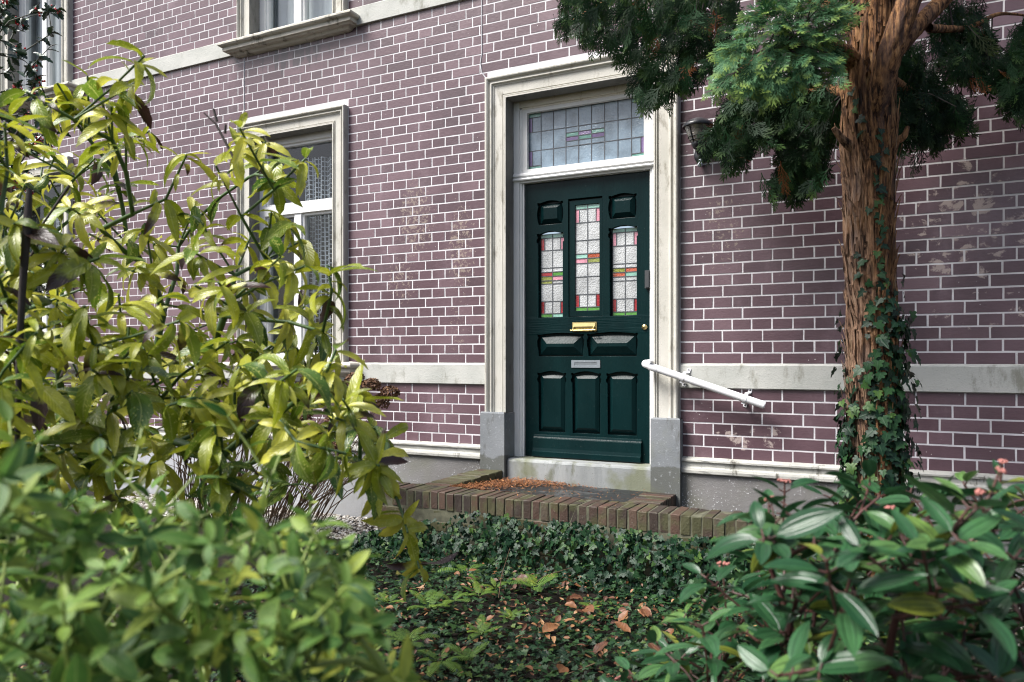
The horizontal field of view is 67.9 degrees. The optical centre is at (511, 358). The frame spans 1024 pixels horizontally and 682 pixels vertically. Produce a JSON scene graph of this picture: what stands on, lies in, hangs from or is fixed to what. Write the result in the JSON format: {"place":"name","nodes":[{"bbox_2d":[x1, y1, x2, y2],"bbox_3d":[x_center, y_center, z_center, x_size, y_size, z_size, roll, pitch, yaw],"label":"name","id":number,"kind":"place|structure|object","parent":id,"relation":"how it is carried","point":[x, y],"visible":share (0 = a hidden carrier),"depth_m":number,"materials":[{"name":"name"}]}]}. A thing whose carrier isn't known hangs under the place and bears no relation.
{"place":"outdoors","nodes":[
{"label":"outdoors","id":0,"kind":"place"},
{"bbox_2d":[0,484,1022,681],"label":"ground","id":1,"kind":"structure","parent":0,"point":[110,553],"depth_m":3.80,"materials":[{"name":"soil"}]},
{"bbox_2d":[0,0,70,304],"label":"holly tree","id":2,"kind":"object","parent":1,"relation":"on","point":[30,69],"visible":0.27,"depth_m":4.02,"materials":[{"name":"green plant"}]},
{"bbox_2d":[0,399,424,681],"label":"shrub","id":3,"kind":"object","parent":1,"relation":"on","point":[91,647],"visible":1,"depth_m":0.81,"materials":[{"name":"green plant"}]},
{"bbox_2d":[0,40,457,601],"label":"spotted laurel","id":4,"kind":"object","parent":1,"relation":"on","point":[74,422],"visible":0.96,"depth_m":2.06,"materials":[{"name":"green plant"}]},
{"bbox_2d":[167,372,400,527],"bbox_3d":[-1.710,0.677,5.557,2.112,1.194,1.190,0,0,9],"label":"hydrangea","id":5,"kind":"object","parent":1,"relation":"on","point":[372,383],"visible":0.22,"depth_m":5.60,"materials":[{"name":"brown plant"}]},
{"bbox_2d":[7,543,899,681],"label":"ground ivy","id":6,"kind":"object","parent":1,"relation":"on","point":[545,655],"visible":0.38,"depth_m":3.53,"materials":[{"name":"green plant"}]},
{"bbox_2d":[373,593,404,602],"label":"fern","id":7,"kind":"object","parent":6,"relation":"on","point":[383,599],"visible":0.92,"depth_m":3.76,"materials":[{"name":"green plant"}]},
{"bbox_2d":[385,627,439,647],"bbox_3d":[-0.446,1.190,3.255,0.261,0.044,0.204,0,0,27],"label":"fern","id":8,"kind":"object","parent":6,"relation":"on","point":[416,631],"visible":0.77,"depth_m":3.26,"materials":[{"name":"green plant"}]},
{"bbox_2d":[407,590,449,609],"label":"fern","id":9,"kind":"object","parent":6,"relation":"on","point":[432,601],"visible":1,"depth_m":3.66,"materials":[{"name":"green plant"}]},
{"bbox_2d":[416,647,472,676],"bbox_3d":[-0.262,1.213,3.051,0.223,0.053,0.213,0,0,-20],"label":"fern","id":10,"kind":"object","parent":6,"relation":"on","point":[458,665],"visible":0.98,"depth_m":3.03,"materials":[{"name":"green plant"}]},
{"bbox_2d":[437,591,470,604],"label":"fern","id":11,"kind":"object","parent":6,"relation":"on","point":[460,594],"visible":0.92,"depth_m":3.74,"materials":[{"name":"green plant"}]},
{"bbox_2d":[437,564,486,583],"bbox_3d":[-0.246,1.175,4.194,0.246,0.074,0.289,0,0,27],"label":"fern","id":12,"kind":"object","parent":6,"relation":"on","point":[471,574],"visible":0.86,"depth_m":4.14,"materials":[{"name":"green plant"}]},
{"bbox_2d":[445,642,488,658],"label":"fern","id":13,"kind":"object","parent":6,"relation":"on","point":[470,654],"visible":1,"depth_m":3.12,"materials":[{"name":"green plant"}]},
{"bbox_2d":[463,582,497,595],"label":"fern","id":14,"kind":"object","parent":6,"relation":"on","point":[478,588],"visible":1,"depth_m":3.86,"materials":[{"name":"green plant"}]},
{"bbox_2d":[466,614,500,640],"bbox_3d":[-0.146,1.199,3.389,0.171,0.059,0.167,0,0,-36],"label":"fern","id":15,"kind":"object","parent":6,"relation":"on","point":[482,627],"visible":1,"depth_m":3.41,"materials":[{"name":"green plant"}]},
{"bbox_2d":[483,578,507,590],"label":"fern","id":16,"kind":"object","parent":6,"relation":"on","point":[493,584],"visible":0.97,"depth_m":3.96,"materials":[{"name":"green plant"}]},
{"bbox_2d":[498,549,509,597],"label":"dry twig","id":17,"kind":"object","parent":6,"relation":"on","point":[501,576],"visible":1,"depth_m":3.90,"materials":[{"name":"brown wood"}]},
{"bbox_2d":[21,548,995,681],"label":"leaf litter","id":18,"kind":"object","parent":6,"relation":"on","point":[547,635],"visible":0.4,"depth_m":3.54,"materials":[{"name":"brown plant"}]},
{"bbox_2d":[500,609,525,619],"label":"fern","id":19,"kind":"object","parent":6,"relation":"on","point":[511,615],"visible":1,"depth_m":3.55,"materials":[{"name":"green plant"}]},
{"bbox_2d":[516,574,527,582],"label":"beech leaf","id":20,"kind":"object","parent":6,"relation":"on","point":[522,576],"visible":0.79,"depth_m":4.05,"materials":[{"name":"brown plant"}]},
{"bbox_2d":[508,573,557,591],"bbox_3d":[0.091,1.160,3.950,0.280,0.081,0.289,0,0,27],"label":"fern","id":21,"kind":"object","parent":6,"relation":"on","point":[535,579],"visible":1,"depth_m":3.98,"materials":[{"name":"green plant"}]},
{"bbox_2d":[542,623,557,631],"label":"beech leaf","id":22,"kind":"object","parent":6,"relation":"on","point":[548,627],"visible":1,"depth_m":3.38,"materials":[{"name":"brown plant"}]},
{"bbox_2d":[556,664,568,672],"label":"beech leaf","id":23,"kind":"object","parent":6,"relation":"on","point":[561,667],"visible":1,"depth_m":3.00,"materials":[{"name":"brown plant"}]},
{"bbox_2d":[566,596,574,602],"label":"beech leaf","id":24,"kind":"object","parent":6,"relation":"on","point":[568,599],"visible":0.61,"depth_m":3.84,"materials":[{"name":"brown plant"}]},
{"bbox_2d":[565,601,576,607],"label":"beech leaf","id":25,"kind":"object","parent":6,"relation":"on","point":[571,604],"visible":1,"depth_m":3.73,"materials":[{"name":"brown plant"}]},
{"bbox_2d":[570,593,581,598],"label":"beech leaf","id":26,"kind":"object","parent":6,"relation":"on","point":[575,596],"visible":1,"depth_m":3.87,"materials":[{"name":"brown plant"}]},
{"bbox_2d":[582,605,593,611],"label":"beech leaf","id":27,"kind":"object","parent":6,"relation":"on","point":[589,608],"visible":1,"depth_m":3.68,"materials":[{"name":"brown plant"}]},
{"bbox_2d":[581,601,599,608],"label":"fern","id":28,"kind":"object","parent":6,"relation":"on","point":[585,603],"visible":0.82,"depth_m":3.80,"materials":[{"name":"green plant"}]},
{"bbox_2d":[593,641,607,653],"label":"beech leaf","id":29,"kind":"object","parent":6,"relation":"on","point":[599,646],"visible":1,"depth_m":3.17,"materials":[{"name":"brown plant"}]},
{"bbox_2d":[614,621,630,632],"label":"beech leaf","id":30,"kind":"object","parent":6,"relation":"on","point":[624,626],"visible":1,"depth_m":3.39,"materials":[{"name":"brown plant"}]},
{"bbox_2d":[618,610,627,620],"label":"beech leaf","id":31,"kind":"object","parent":6,"relation":"on","point":[622,615],"visible":0.94,"depth_m":3.55,"materials":[{"name":"brown plant"}]},
{"bbox_2d":[640,608,650,616],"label":"beech leaf","id":32,"kind":"object","parent":6,"relation":"on","point":[646,612],"visible":1,"depth_m":3.65,"materials":[{"name":"brown plant"}]},
{"bbox_2d":[639,606,651,616],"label":"beech leaf","id":33,"kind":"object","parent":6,"relation":"on","point":[643,607],"visible":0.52,"depth_m":3.71,"materials":[{"name":"brown plant"}]},
{"bbox_2d":[648,643,660,650],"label":"beech leaf","id":34,"kind":"object","parent":6,"relation":"on","point":[653,646],"visible":0.55,"depth_m":3.17,"materials":[{"name":"brown plant"}]},
{"bbox_2d":[665,628,673,642],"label":"beech leaf","id":35,"kind":"object","parent":6,"relation":"on","point":[670,630],"visible":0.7,"depth_m":3.41,"materials":[{"name":"brown plant"}]},
{"bbox_2d":[0,0,1023,591],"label":"house","id":36,"kind":"structure","parent":1,"relation":"on","point":[470,150],"depth_m":5.48,"materials":[{"name":"brick"}]},
{"bbox_2d":[0,156,77,373],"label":"window","id":37,"kind":"structure","parent":36,"relation":"in","point":[59,187],"depth_m":8.05,"materials":[{"name":"beige paint"}]},
{"bbox_2d":[0,0,77,113],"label":"window","id":38,"kind":"structure","parent":36,"relation":"in","point":[27,38],"depth_m":8.09,"materials":[{"name":"beige paint"}]},
{"bbox_2d":[36,0,60,86],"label":"curtain","id":39,"kind":"object","parent":36,"relation":"hanging from","point":[57,46],"visible":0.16,"depth_m":8.24,"materials":[{"name":"white fabric"}]},
{"bbox_2d":[56,196,60,338],"bbox_3d":[-4.692,-0.887,8.121,0.607,1.771,0.067,0,0,27],"label":"curtain","id":40,"kind":"object","parent":36,"relation":"hanging from","point":[58,221],"depth_m":8.25,"materials":[{"name":"white fabric"}]},
{"bbox_2d":[217,0,359,58],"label":"window","id":41,"kind":"structure","parent":36,"relation":"in","point":[257,33],"depth_m":6.46,"materials":[{"name":"beige paint"}]},
{"bbox_2d":[223,104,359,376],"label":"window","id":42,"kind":"structure","parent":36,"relation":"in","point":[325,130],"depth_m":6.51,"materials":[{"name":"beige paint"}]},
{"bbox_2d":[275,0,331,27],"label":"curtain","id":43,"kind":"object","parent":36,"relation":"hanging from","point":[284,12],"visible":0.21,"depth_m":6.75,"materials":[{"name":"white fabric"}]},
{"bbox_2d":[304,157,331,352],"bbox_3d":[-1.564,-0.887,6.562,0.607,1.771,0.067,0,0,27],"label":"curtain","id":44,"kind":"object","parent":36,"relation":"hanging from","point":[313,175],"visible":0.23,"depth_m":6.61,"materials":[{"name":"white fabric"}]},
{"bbox_2d":[525,171,649,462],"bbox_3d":[0.520,-0.284,5.386,0.942,1.989,0.086,0,0,27],"label":"front door","id":45,"kind":"structure","parent":36,"relation":"in","point":[587,299],"depth_m":5.38,"materials":[{"name":"green paint"}]},
{"bbox_2d":[682,117,712,166],"bbox_3d":[1.173,-1.373,4.805,0.192,0.294,0.192,0,0,27],"label":"wall lantern","id":46,"kind":"object","parent":36,"relation":"attached to","point":[694,125],"depth_m":4.79,"materials":[{"name":"black paint"}]},
{"bbox_2d":[642,359,765,408],"bbox_3d":[1.209,0.152,4.823,0.782,0.302,0.170,0,0,27],"label":"handrail","id":47,"kind":"object","parent":36,"relation":"attached to","point":[683,377],"visible":1,"depth_m":4.76,"materials":[{"name":"white plastic"}]},
{"bbox_2d":[94,491,1023,644],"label":"gravel","id":48,"kind":"structure","parent":1,"relation":"on","point":[344,532],"depth_m":5.95,"materials":[{"name":"grey gravel"}]},
{"bbox_2d":[350,510,835,619],"bbox_3d":[0.389,1.119,4.302,3.220,0.390,0.307,0,0,27],"label":"ivy","id":49,"kind":"object","parent":1,"relation":"on","point":[636,546],"visible":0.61,"depth_m":4.33,"materials":[{"name":"green plant"}]},
{"bbox_2d":[378,469,824,596],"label":"stoop wall","id":50,"kind":"structure","parent":1,"relation":"on","point":[441,501],"depth_m":4.60,"materials":[{"name":"red brick"}]},
{"bbox_2d":[459,481,644,501],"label":"stoop floor","id":51,"kind":"structure","parent":50,"relation":"in","point":[581,492],"depth_m":5.00,"materials":[{"name":"stone"}]},
{"bbox_2d":[450,476,636,500],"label":"fallen needles","id":52,"kind":"object","parent":51,"relation":"on","point":[505,482],"visible":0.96,"depth_m":5.21,"materials":[{"name":"brown plant"}]},
{"bbox_2d":[552,0,1023,632],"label":"conifer tree","id":53,"kind":"object","parent":1,"relation":"on","point":[880,68],"visible":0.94,"depth_m":3.66,"materials":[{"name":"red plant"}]},
{"bbox_2d":[825,86,923,641],"bbox_3d":[1.658,0.026,3.501,0.421,2.538,0.268,0,0,27],"label":"climbing ivy","id":54,"kind":"object","parent":53,"relation":"attached to","point":[890,421],"visible":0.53,"depth_m":3.43,"materials":[{"name":"green plant"}]},
{"bbox_2d":[600,458,1023,681],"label":"viburnum shrub","id":55,"kind":"object","parent":1,"relation":"on","point":[924,585],"visible":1,"depth_m":1.18,"materials":[{"name":"green plant"}]}
]}

